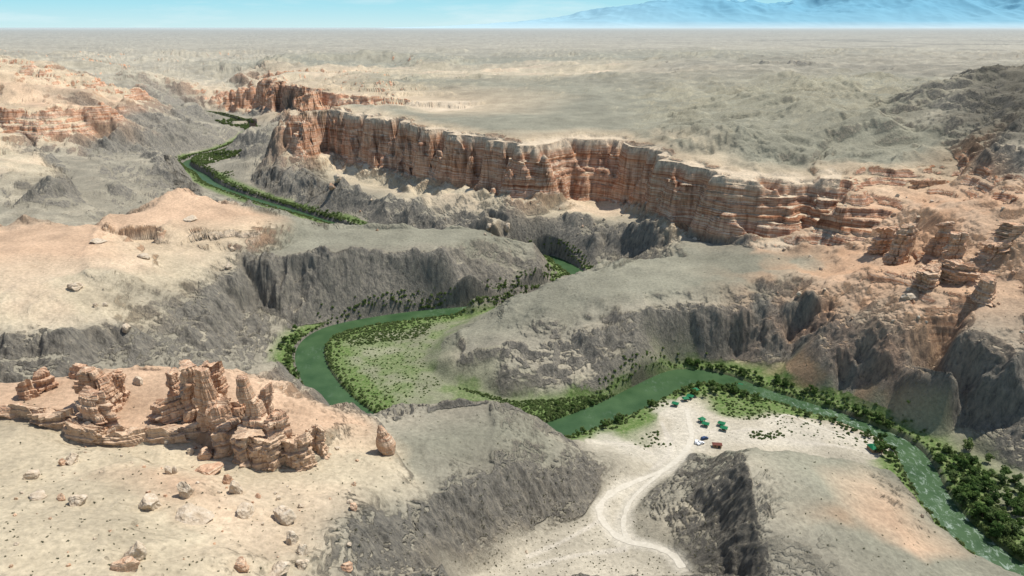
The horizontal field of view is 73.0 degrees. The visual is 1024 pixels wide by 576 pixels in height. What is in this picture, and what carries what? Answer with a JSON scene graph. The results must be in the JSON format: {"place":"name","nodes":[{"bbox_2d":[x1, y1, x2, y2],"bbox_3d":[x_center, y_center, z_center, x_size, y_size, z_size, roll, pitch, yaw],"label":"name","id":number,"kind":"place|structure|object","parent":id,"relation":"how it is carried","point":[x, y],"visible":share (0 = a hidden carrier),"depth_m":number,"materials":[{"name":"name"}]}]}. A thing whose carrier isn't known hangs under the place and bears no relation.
{"place":"outdoors","nodes":[
{"label":"outdoors","id":0,"kind":"place"},
{"bbox_2d":[0,0,791,27],"label":"sky","id":1,"kind":"structure","parent":0,"point":[13,13],"materials":[{"name":"blue"}]},
{"bbox_2d":[0,28,1023,575],"bbox_3d":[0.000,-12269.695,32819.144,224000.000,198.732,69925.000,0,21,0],"label":"terrain","id":2,"kind":"structure","parent":0,"point":[768,134],"depth_m":514.07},
{"bbox_2d":[0,403,22,419],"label":"boulder","id":3,"kind":"object","parent":2,"relation":"on","point":[5,411],"visible":0.58,"depth_m":266.37,"materials":[{"name":"stone"}]},
{"bbox_2d":[15,379,41,399],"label":"rock formation","id":4,"kind":"object","parent":2,"relation":"on","point":[25,390],"visible":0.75,"depth_m":280.24,"materials":[{"name":"stone"}]},
{"bbox_2d":[23,469,40,479],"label":"boulder","id":5,"kind":"object","parent":2,"relation":"on","point":[32,474],"visible":0.97,"depth_m":227.33,"materials":[{"name":"stone"}]},
{"bbox_2d":[28,489,46,500],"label":"boulder","id":6,"kind":"object","parent":2,"relation":"on","point":[39,494],"visible":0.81,"depth_m":212.45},
{"bbox_2d":[32,366,58,391],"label":"rock formation","id":7,"kind":"object","parent":2,"relation":"on","point":[43,379],"visible":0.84,"depth_m":286.39,"materials":[{"name":"stone"}]},
{"bbox_2d":[8,404,103,444],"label":"rock ledge","id":8,"kind":"object","parent":2,"relation":"on","point":[73,427],"visible":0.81,"depth_m":263.10,"materials":[{"name":"stone"}]},
{"bbox_2d":[57,493,65,500],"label":"boulder","id":9,"kind":"object","parent":2,"relation":"on","point":[60,496],"visible":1,"depth_m":212.69,"materials":[{"name":"stone"}]},
{"bbox_2d":[58,458,66,465],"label":"boulder","id":10,"kind":"object","parent":2,"relation":"on","point":[61,461],"visible":1,"depth_m":238.84,"materials":[{"name":"stone"}]},
{"bbox_2d":[65,453,78,464],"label":"boulder","id":11,"kind":"object","parent":2,"relation":"on","point":[71,459],"visible":0.98,"depth_m":240.66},
{"bbox_2d":[67,282,83,289],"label":"boulder","id":12,"kind":"object","parent":2,"relation":"on","point":[76,286],"visible":1,"depth_m":447.23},
{"bbox_2d":[68,494,87,505],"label":"boulder","id":13,"kind":"object","parent":2,"relation":"on","point":[76,500],"visible":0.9,"depth_m":210.28,"materials":[{"name":"stone"}]},
{"bbox_2d":[68,363,89,379],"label":"rock formation","id":14,"kind":"object","parent":2,"relation":"on","point":[75,368],"visible":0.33,"depth_m":295.95,"materials":[{"name":"stone"}]},
{"bbox_2d":[89,238,106,243],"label":"boulder","id":15,"kind":"object","parent":2,"relation":"on","point":[97,240],"visible":1,"depth_m":527.42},
{"bbox_2d":[72,367,130,430],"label":"rock formation","id":16,"kind":"object","parent":2,"relation":"on","point":[102,399],"visible":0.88,"depth_m":268.33,"materials":[{"name":"stone"}]},
{"bbox_2d":[110,556,139,571],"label":"boulder","id":17,"kind":"object","parent":2,"relation":"on","point":[127,564],"visible":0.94,"depth_m":177.28,"materials":[{"name":"stone"}]},
{"bbox_2d":[122,323,130,332],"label":"boulder","id":18,"kind":"object","parent":2,"relation":"on","point":[126,327],"visible":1,"depth_m":422.50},
{"bbox_2d":[124,541,146,560],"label":"boulder","id":19,"kind":"object","parent":2,"relation":"on","point":[137,550],"visible":0.8,"depth_m":185.51,"materials":[{"name":"stone"}]},
{"bbox_2d":[71,422,200,446],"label":"rock ledge","id":20,"kind":"object","parent":2,"relation":"on","point":[118,435],"visible":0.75,"depth_m":263.32,"materials":[{"name":"stone"}]},
{"bbox_2d":[133,376,142,385],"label":"boulder","id":21,"kind":"object","parent":2,"relation":"on","point":[137,380],"visible":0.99,"depth_m":292.10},
{"bbox_2d":[137,253,149,259],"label":"boulder","id":22,"kind":"object","parent":2,"relation":"on","point":[146,256],"visible":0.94,"depth_m":511.34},
{"bbox_2d":[138,493,161,510],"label":"boulder","id":23,"kind":"object","parent":2,"relation":"on","point":[150,501],"visible":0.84,"depth_m":214.51,"materials":[{"name":"stone"}]},
{"bbox_2d":[164,466,171,474],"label":"boulder","id":24,"kind":"object","parent":2,"relation":"on","point":[167,469],"visible":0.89,"depth_m":238.44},
{"bbox_2d":[146,359,208,424],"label":"rock formation","id":25,"kind":"object","parent":2,"relation":"on","point":[177,405],"visible":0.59,"depth_m":269.95,"materials":[{"name":"stone"}]},
{"bbox_2d":[176,481,193,498],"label":"boulder","id":26,"kind":"object","parent":2,"relation":"on","point":[185,490],"visible":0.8,"depth_m":223.45,"materials":[{"name":"stone"}]},
{"bbox_2d":[183,215,197,221],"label":"boulder","id":27,"kind":"object","parent":2,"relation":"on","point":[190,218],"visible":1,"depth_m":593.58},
{"bbox_2d":[187,448,193,454],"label":"boulder","id":28,"kind":"object","parent":2,"relation":"on","point":[190,451],"visible":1,"depth_m":262.44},
{"bbox_2d":[175,503,214,524],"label":"boulder","id":29,"kind":"object","parent":2,"relation":"on","point":[190,513],"visible":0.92,"depth_m":213.86,"materials":[{"name":"stone"}]},
{"bbox_2d":[197,446,213,459],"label":"boulder","id":30,"kind":"object","parent":2,"relation":"on","point":[206,453],"visible":0.94,"depth_m":260.48,"materials":[{"name":"stone"}]},
{"bbox_2d":[194,462,223,474],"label":"boulder","id":31,"kind":"object","parent":2,"relation":"on","point":[211,468],"visible":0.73,"depth_m":249.06,"materials":[{"name":"stone"}]},
{"bbox_2d":[192,361,245,457],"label":"rock formation","id":32,"kind":"object","parent":2,"relation":"on","point":[218,411],"visible":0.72,"depth_m":263.59,"materials":[{"name":"stone"}]},
{"bbox_2d":[222,474,233,483],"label":"boulder","id":33,"kind":"object","parent":2,"relation":"on","point":[227,478],"visible":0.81,"depth_m":240.96,"materials":[{"name":"stone"}]},
{"bbox_2d":[229,480,242,493],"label":"boulder","id":34,"kind":"object","parent":2,"relation":"on","point":[235,487],"visible":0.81,"depth_m":233.68,"materials":[{"name":"stone"}]},
{"bbox_2d":[234,556,249,572],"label":"boulder","id":35,"kind":"object","parent":2,"relation":"on","point":[241,565],"visible":0.89,"depth_m":191.07,"materials":[{"name":"stone"}]},
{"bbox_2d":[237,502,254,518],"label":"boulder","id":36,"kind":"object","parent":2,"relation":"on","point":[245,510],"visible":1,"depth_m":221.37,"materials":[{"name":"stone"}]},
{"bbox_2d":[236,373,291,443],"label":"rock formation","id":37,"kind":"object","parent":2,"relation":"on","point":[264,415],"visible":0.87,"depth_m":261.24,"materials":[{"name":"stone"}]},
{"bbox_2d":[211,423,330,471],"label":"rock ledge","id":38,"kind":"object","parent":2,"relation":"on","point":[253,448],"visible":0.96,"depth_m":261.14,"materials":[{"name":"stone"}]},
{"bbox_2d":[269,560,290,575],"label":"boulder","id":39,"kind":"object","parent":2,"relation":"on","point":[279,567],"visible":1,"depth_m":196.15,"materials":[{"name":"stone"}]},
{"bbox_2d":[273,505,296,525],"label":"boulder","id":40,"kind":"object","parent":2,"relation":"on","point":[285,515],"visible":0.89,"depth_m":221.90,"materials":[{"name":"stone"}]},
{"bbox_2d":[285,530,298,544],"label":"boulder","id":41,"kind":"object","parent":2,"relation":"on","point":[292,537],"visible":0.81,"depth_m":210.96,"materials":[{"name":"stone"}]},
{"bbox_2d":[297,544,307,554],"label":"boulder","id":42,"kind":"object","parent":2,"relation":"on","point":[302,549],"visible":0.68,"depth_m":206.25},
{"bbox_2d":[296,559,308,569],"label":"boulder","id":43,"kind":"object","parent":2,"relation":"on","point":[302,564],"visible":0.98,"depth_m":201.30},
{"bbox_2d":[333,174,340,182],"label":"boulder","id":44,"kind":"object","parent":2,"relation":"on","point":[337,178],"visible":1,"depth_m":859.18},
{"bbox_2d":[340,561,352,572],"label":"boulder","id":45,"kind":"object","parent":2,"relation":"on","point":[347,567],"visible":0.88,"depth_m":209.16,"materials":[{"name":"stone"}]},
{"bbox_2d":[350,502,356,511],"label":"boulder","id":46,"kind":"object","parent":2,"relation":"on","point":[353,506],"visible":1,"depth_m":237.86,"materials":[{"name":"stone"}]},
{"bbox_2d":[376,425,395,455],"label":"balanced rock","id":47,"kind":"object","parent":2,"relation":"on","point":[385,443],"visible":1,"depth_m":283.93,"materials":[{"name":"stone"}]},
{"bbox_2d":[504,223,509,231],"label":"boulder","id":48,"kind":"object","parent":2,"relation":"on","point":[507,227],"visible":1,"depth_m":696.67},
{"bbox_2d":[3,238,1020,575],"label":"desert shrubs","id":49,"kind":"object","parent":2,"relation":"on","point":[519,480],"visible":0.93,"depth_m":286.34,"materials":[{"name":"plant"}]},
{"bbox_2d":[175,110,1023,559],"bbox_3d":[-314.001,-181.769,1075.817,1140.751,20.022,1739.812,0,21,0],"label":"riverside scrub","id":50,"kind":"object","parent":2,"relation":"on","point":[201,158],"visible":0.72,"depth_m":450.89,"materials":[{"name":"green plant"}]},
{"bbox_2d":[712,442,722,447],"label":"cabin","id":51,"kind":"object","parent":2,"relation":"on","point":[717,445],"visible":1,"depth_m":377.31,"materials":[{"name":"brown wood"}]},
{"bbox_2d":[714,384,721,392],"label":"tree","id":52,"kind":"object","parent":2,"relation":"on","point":[718,388],"visible":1,"depth_m":435.26,"materials":[{"name":"green plant"}]},
{"bbox_2d":[866,443,883,452],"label":"cabin","id":53,"kind":"object","parent":2,"relation":"on","point":[871,448],"visible":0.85,"depth_m":376.22,"materials":[{"name":"green"}]},
{"bbox_2d":[877,432,888,440],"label":"tree","id":54,"kind":"object","parent":2,"relation":"on","point":[880,435],"visible":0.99,"depth_m":383.87,"materials":[{"name":"green plant"}]},
{"bbox_2d":[877,443,889,454],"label":"tree","id":55,"kind":"object","parent":2,"relation":"on","point":[884,446],"visible":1,"depth_m":372.30,"materials":[{"name":"green plant"}]},
{"bbox_2d":[886,452,896,457],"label":"tree","id":56,"kind":"object","parent":2,"relation":"on","point":[890,455],"visible":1,"depth_m":368.64,"materials":[{"name":"green plant"}]},
{"bbox_2d":[867,223,917,265],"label":"rock outcrop","id":57,"kind":"object","parent":2,"relation":"on","point":[892,245],"visible":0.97,"depth_m":481.42,"materials":[{"name":"stone"}]},
{"bbox_2d":[901,293,916,299],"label":"boulder","id":58,"kind":"object","parent":2,"relation":"on","point":[906,296],"visible":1,"depth_m":431.58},
{"bbox_2d":[908,178,945,189],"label":"rock outcrop","id":59,"kind":"object","parent":2,"relation":"on","point":[916,183],"visible":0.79,"depth_m":565.76,"materials":[{"name":"stone"}]},
{"bbox_2d":[935,452,946,463],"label":"tree","id":60,"kind":"object","parent":2,"relation":"on","point":[941,458],"visible":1,"depth_m":366.19,"materials":[{"name":"green plant"}]},
{"bbox_2d":[910,259,979,290],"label":"rock outcrop","id":61,"kind":"object","parent":2,"relation":"on","point":[948,272],"visible":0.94,"depth_m":435.48,"materials":[{"name":"stone"}]},
{"bbox_2d":[923,221,968,262],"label":"rock outcrop","id":62,"kind":"object","parent":2,"relation":"on","point":[947,242],"visible":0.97,"depth_m":468.44,"materials":[{"name":"stone"}]},
{"bbox_2d":[941,446,951,453],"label":"tree","id":63,"kind":"object","parent":2,"relation":"on","point":[945,448],"visible":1,"depth_m":374.70,"materials":[{"name":"green plant"}]},
{"bbox_2d":[947,469,960,480],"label":"tree","id":64,"kind":"object","parent":2,"relation":"on","point":[953,474],"visible":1,"depth_m":351.39,"materials":[{"name":"green plant"}]},
{"bbox_2d":[951,455,963,461],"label":"tree","id":65,"kind":"object","parent":2,"relation":"on","point":[956,458],"visible":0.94,"depth_m":364.75,"materials":[{"name":"green plant"}]},
{"bbox_2d":[951,485,964,495],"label":"tree","id":66,"kind":"object","parent":2,"relation":"on","point":[955,490],"visible":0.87,"depth_m":340.61,"materials":[{"name":"green plant"}]},
{"bbox_2d":[955,488,967,499],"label":"tree","id":67,"kind":"object","parent":2,"relation":"on","point":[962,493],"visible":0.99,"depth_m":336.51,"materials":[{"name":"green plant"}]},
{"bbox_2d":[955,493,969,505],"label":"tree","id":68,"kind":"object","parent":2,"relation":"on","point":[960,501],"visible":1,"depth_m":335.69,"materials":[{"name":"green plant"}]},
{"bbox_2d":[957,459,968,468],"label":"tree","id":69,"kind":"object","parent":2,"relation":"on","point":[961,462],"visible":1,"depth_m":360.72,"materials":[{"name":"green plant"}]},
{"bbox_2d":[958,455,968,467],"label":"tree","id":70,"kind":"object","parent":2,"relation":"on","point":[965,461],"visible":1,"depth_m":360.51,"materials":[{"name":"green plant"}]},
{"bbox_2d":[961,476,970,482],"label":"tree","id":71,"kind":"object","parent":2,"relation":"on","point":[967,478],"visible":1,"depth_m":347.96,"materials":[{"name":"green plant"}]},
{"bbox_2d":[962,437,974,449],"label":"tree","id":72,"kind":"object","parent":2,"relation":"on","point":[969,444],"visible":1,"depth_m":374.00,"materials":[{"name":"green plant"}]},
{"bbox_2d":[963,483,978,490],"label":"tree","id":73,"kind":"object","parent":2,"relation":"on","point":[973,487],"visible":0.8,"depth_m":339.98,"materials":[{"name":"green plant"}]},
{"bbox_2d":[965,487,976,496],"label":"tree","id":74,"kind":"object","parent":2,"relation":"on","point":[968,492],"visible":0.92,"depth_m":336.10,"materials":[{"name":"green plant"}]},
{"bbox_2d":[966,474,975,484],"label":"tree","id":75,"kind":"object","parent":2,"relation":"on","point":[972,479],"visible":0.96,"depth_m":347.45,"materials":[{"name":"green plant"}]},
{"bbox_2d":[966,465,976,475],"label":"tree","id":76,"kind":"object","parent":2,"relation":"on","point":[971,469],"visible":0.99,"depth_m":355.30,"materials":[{"name":"green plant"}]},
{"bbox_2d":[965,457,977,464],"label":"tree","id":77,"kind":"object","parent":2,"relation":"on","point":[974,461],"visible":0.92,"depth_m":362.06,"materials":[{"name":"green plant"}]},
{"bbox_2d":[965,454,977,460],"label":"tree","id":78,"kind":"object","parent":2,"relation":"on","point":[973,457],"visible":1,"depth_m":362.44,"materials":[{"name":"plant"}]},
{"bbox_2d":[966,508,977,518],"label":"tree","id":79,"kind":"object","parent":2,"relation":"on","point":[971,513],"visible":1,"depth_m":327.21,"materials":[{"name":"green plant"}]},
{"bbox_2d":[972,488,980,496],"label":"tree","id":80,"kind":"object","parent":2,"relation":"on","point":[977,492],"visible":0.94,"depth_m":337.15,"materials":[{"name":"green plant"}]},
{"bbox_2d":[972,503,984,514],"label":"tree","id":81,"kind":"object","parent":2,"relation":"on","point":[976,510],"visible":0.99,"depth_m":327.00,"materials":[{"name":"green plant"}]},
{"bbox_2d":[968,273,996,306],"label":"rock outcrop","id":82,"kind":"object","parent":2,"relation":"on","point":[984,292],"visible":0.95,"depth_m":414.80,"materials":[{"name":"stone"}]},
{"bbox_2d":[977,506,989,517],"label":"tree","id":83,"kind":"object","parent":2,"relation":"on","point":[984,509],"visible":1,"depth_m":324.78,"materials":[{"name":"green plant"}]},
{"bbox_2d":[978,471,990,481],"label":"tree","id":84,"kind":"object","parent":2,"relation":"on","point":[986,475],"visible":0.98,"depth_m":346.43,"materials":[{"name":"green plant"}]},
{"bbox_2d":[983,496,993,505],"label":"tree","id":85,"kind":"object","parent":2,"relation":"on","point":[989,500],"visible":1,"depth_m":332.86,"materials":[{"name":"green plant"}]},
{"bbox_2d":[982,480,996,491],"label":"tree","id":86,"kind":"object","parent":2,"relation":"on","point":[990,486],"visible":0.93,"depth_m":342.87,"materials":[{"name":"green plant"}]},
{"bbox_2d":[985,453,994,462],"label":"tree","id":87,"kind":"object","parent":2,"relation":"on","point":[988,456],"visible":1,"depth_m":364.50,"materials":[{"name":"green plant"}]},
{"bbox_2d":[986,511,997,521],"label":"tree","id":88,"kind":"object","parent":2,"relation":"on","point":[991,517],"visible":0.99,"depth_m":321.98,"materials":[{"name":"green plant"}]},
{"bbox_2d":[975,236,1013,266],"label":"rock outcrop","id":89,"kind":"object","parent":2,"relation":"on","point":[992,246],"visible":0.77,"depth_m":443.81,"materials":[{"name":"stone"}]},
{"bbox_2d":[989,487,1001,498],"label":"tree","id":90,"kind":"object","parent":2,"relation":"on","point":[992,494],"visible":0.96,"depth_m":337.36,"materials":[{"name":"green plant"}]},
{"bbox_2d":[989,521,1005,536],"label":"tree","id":91,"kind":"object","parent":2,"relation":"on","point":[995,530],"visible":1,"depth_m":313.73,"materials":[{"name":"green plant"}]},
{"bbox_2d":[992,511,1007,524],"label":"tree","id":92,"kind":"object","parent":2,"relation":"on","point":[1002,518],"visible":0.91,"depth_m":319.78,"materials":[{"name":"green plant"}]},
{"bbox_2d":[997,473,1008,483],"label":"tree","id":93,"kind":"object","parent":2,"relation":"on","point":[1002,478],"visible":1,"depth_m":347.79,"materials":[{"name":"green plant"}]},
{"bbox_2d":[997,521,1011,533],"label":"tree","id":94,"kind":"object","parent":2,"relation":"on","point":[1007,528],"visible":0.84,"depth_m":314.77,"materials":[{"name":"green plant"}]},
{"bbox_2d":[987,221,1023,239],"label":"rock outcrop","id":95,"kind":"object","parent":2,"relation":"on","point":[1006,230],"visible":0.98,"depth_m":442.76,"materials":[{"name":"stone"}]},
{"bbox_2d":[999,465,1012,476],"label":"tree","id":96,"kind":"object","parent":2,"relation":"on","point":[1005,470],"visible":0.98,"depth_m":352.92,"materials":[{"name":"green plant"}]},
{"bbox_2d":[1003,497,1016,506],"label":"tree","id":97,"kind":"object","parent":2,"relation":"on","point":[1010,501],"visible":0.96,"depth_m":331.81,"materials":[{"name":"green plant"}]},
{"bbox_2d":[1005,513,1016,523],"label":"tree","id":98,"kind":"object","parent":2,"relation":"on","point":[1010,519],"visible":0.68,"depth_m":319.11,"materials":[{"name":"green plant"}]},
{"bbox_2d":[1010,520,1020,533],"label":"tree","id":99,"kind":"object","parent":2,"relation":"on","point":[1014,527],"visible":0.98,"depth_m":314.69,"materials":[{"name":"green plant"}]},
{"bbox_2d":[1010,502,1022,515],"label":"tree","id":100,"kind":"object","parent":2,"relation":"on","point":[1017,509],"visible":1,"depth_m":325.95,"materials":[{"name":"green plant"}]},
{"bbox_2d":[1012,473,1023,483],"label":"tree","id":101,"kind":"object","parent":2,"relation":"on","point":[1018,477],"visible":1,"depth_m":346.48,"materials":[{"name":"green plant"}]},
{"bbox_2d":[1015,482,1023,492],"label":"tree","id":102,"kind":"object","parent":2,"relation":"on","point":[1020,487],"visible":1,"depth_m":340.52,"materials":[{"name":"green plant"}]},
{"bbox_2d":[1015,492,1023,503],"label":"tree","id":103,"kind":"object","parent":2,"relation":"on","point":[1021,496],"visible":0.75,"depth_m":331.94,"materials":[{"name":"green plant"}]},
{"bbox_2d":[1016,518,1023,525],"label":"tree","id":104,"kind":"object","parent":2,"relation":"on","point":[1021,522],"visible":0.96,"depth_m":318.35,"materials":[{"name":"green plant"}]},
{"bbox_2d":[1017,543,1023,554],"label":"tree","id":105,"kind":"object","parent":2,"relation":"on","point":[1020,546],"visible":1,"depth_m":303.27,"materials":[{"name":"green plant"}]},
{"bbox_2d":[1018,499,1023,511],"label":"tree","id":106,"kind":"object","parent":2,"relation":"on","point":[1020,503],"visible":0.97,"depth_m":327.95,"materials":[{"name":"green plant"}]},
{"bbox_2d":[183,159,1023,575],"bbox_3d":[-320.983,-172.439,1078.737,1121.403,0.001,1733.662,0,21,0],"label":"river","id":107,"kind":"structure","parent":0,"point":[915,461],"depth_m":431.64,"materials":[{"name":"liquid"}]},
{"bbox_2d":[595,409,693,567],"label":"dirt road","id":108,"kind":"structure","parent":0,"point":[675,557],"depth_m":328.40,"materials":[{"name":"soil"}]},
{"bbox_2d":[621,468,668,541],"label":"dirt road","id":109,"kind":"structure","parent":0,"point":[627,537],"depth_m":322.97,"materials":[{"name":"soil"}]},
{"bbox_2d":[392,0,1023,27],"bbox_3d":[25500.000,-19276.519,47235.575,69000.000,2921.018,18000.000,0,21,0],"label":"mountain range","id":110,"kind":"structure","parent":0,"point":[839,14],"depth_m":45084.93,"materials":[{"name":"stone"}]},
{"bbox_2d":[775,414,871,443],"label":"path","id":111,"kind":"structure","parent":0,"point":[778,418],"depth_m":401.77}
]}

